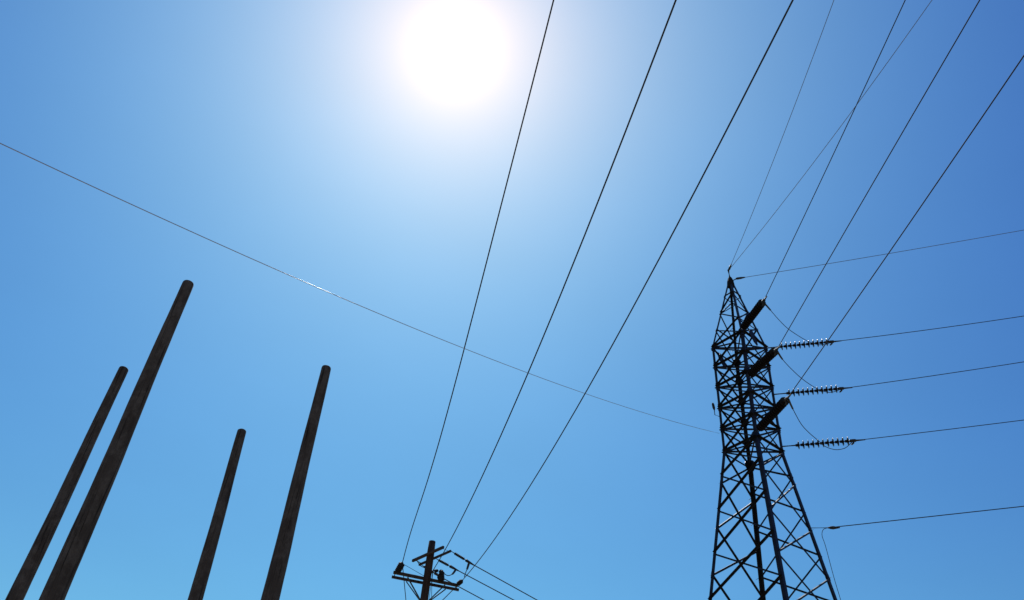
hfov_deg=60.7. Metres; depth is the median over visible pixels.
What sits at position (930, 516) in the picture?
fibre cable
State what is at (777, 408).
insulator string
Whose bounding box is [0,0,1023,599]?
sky
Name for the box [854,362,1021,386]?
power line
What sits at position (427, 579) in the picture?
utility pole
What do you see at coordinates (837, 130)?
earth wire
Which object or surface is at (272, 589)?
bare pole
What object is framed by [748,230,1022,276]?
earth wire
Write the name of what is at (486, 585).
distribution wire
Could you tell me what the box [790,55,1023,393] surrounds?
power line
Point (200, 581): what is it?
bare pole
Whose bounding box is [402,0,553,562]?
distribution wire
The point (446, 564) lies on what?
strain insulator
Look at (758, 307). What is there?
insulator string
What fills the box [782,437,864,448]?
insulator string
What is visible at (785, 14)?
distribution wire
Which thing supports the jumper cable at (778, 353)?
hanging from the insulator string at (826, 389)
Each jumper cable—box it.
[764,302,828,344]
[776,350,838,392]
[787,399,851,449]
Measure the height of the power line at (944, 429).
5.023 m
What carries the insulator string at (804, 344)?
attached to the lattice tower
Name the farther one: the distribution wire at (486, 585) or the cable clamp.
the distribution wire at (486, 585)
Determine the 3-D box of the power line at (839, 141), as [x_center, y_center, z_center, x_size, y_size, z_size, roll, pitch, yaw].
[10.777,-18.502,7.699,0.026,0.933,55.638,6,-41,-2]
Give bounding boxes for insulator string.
[741,296,766,329]
[748,345,780,376]
[756,393,791,431]
[767,338,841,349]
[774,385,852,396]
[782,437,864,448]
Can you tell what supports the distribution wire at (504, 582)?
attached to the strain insulator at (462, 558)
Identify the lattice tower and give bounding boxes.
[708,270,836,599]
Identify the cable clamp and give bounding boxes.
[824,526,839,528]
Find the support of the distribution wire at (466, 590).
attached to the strain insulator
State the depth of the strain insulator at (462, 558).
29.52 m
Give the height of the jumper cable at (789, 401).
0.832 m
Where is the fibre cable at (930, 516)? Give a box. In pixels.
[836,506,1023,526]
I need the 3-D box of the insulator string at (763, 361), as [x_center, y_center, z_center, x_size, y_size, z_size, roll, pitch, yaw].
[7.964,1.949,27.671,0.269,1.017,2.902,6,-41,-2]
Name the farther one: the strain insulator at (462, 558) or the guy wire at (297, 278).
the strain insulator at (462, 558)
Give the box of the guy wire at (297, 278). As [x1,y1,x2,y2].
[0,143,715,432]
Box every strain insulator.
[437,559,458,570]
[451,551,473,565]
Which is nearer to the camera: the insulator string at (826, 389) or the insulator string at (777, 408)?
the insulator string at (777, 408)
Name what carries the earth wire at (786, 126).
attached to the lattice tower
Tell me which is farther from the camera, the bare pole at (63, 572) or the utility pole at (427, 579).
the utility pole at (427, 579)
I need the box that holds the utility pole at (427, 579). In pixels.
[392,540,462,599]
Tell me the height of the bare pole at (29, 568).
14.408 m
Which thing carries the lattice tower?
on the ground
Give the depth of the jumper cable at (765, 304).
29.12 m
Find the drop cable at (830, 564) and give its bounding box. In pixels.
[822,528,840,599]
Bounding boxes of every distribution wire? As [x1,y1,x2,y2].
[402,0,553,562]
[434,0,676,568]
[444,578,483,599]
[459,571,513,599]
[463,0,793,579]
[475,565,536,599]
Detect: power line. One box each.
[765,0,905,296]
[778,0,979,346]
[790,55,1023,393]
[842,316,1022,340]
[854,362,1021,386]
[865,420,1022,439]
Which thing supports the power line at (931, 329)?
attached to the insulator string at (804, 344)
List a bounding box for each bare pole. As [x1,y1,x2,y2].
[5,366,127,599]
[39,280,193,599]
[188,428,245,599]
[261,365,330,599]
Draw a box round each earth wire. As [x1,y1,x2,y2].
[731,0,833,263]
[731,0,931,266]
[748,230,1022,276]
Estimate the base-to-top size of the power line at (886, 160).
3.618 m
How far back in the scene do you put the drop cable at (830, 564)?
26.48 m
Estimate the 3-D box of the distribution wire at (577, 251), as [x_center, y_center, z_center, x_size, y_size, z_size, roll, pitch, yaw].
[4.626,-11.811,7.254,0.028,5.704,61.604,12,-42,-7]

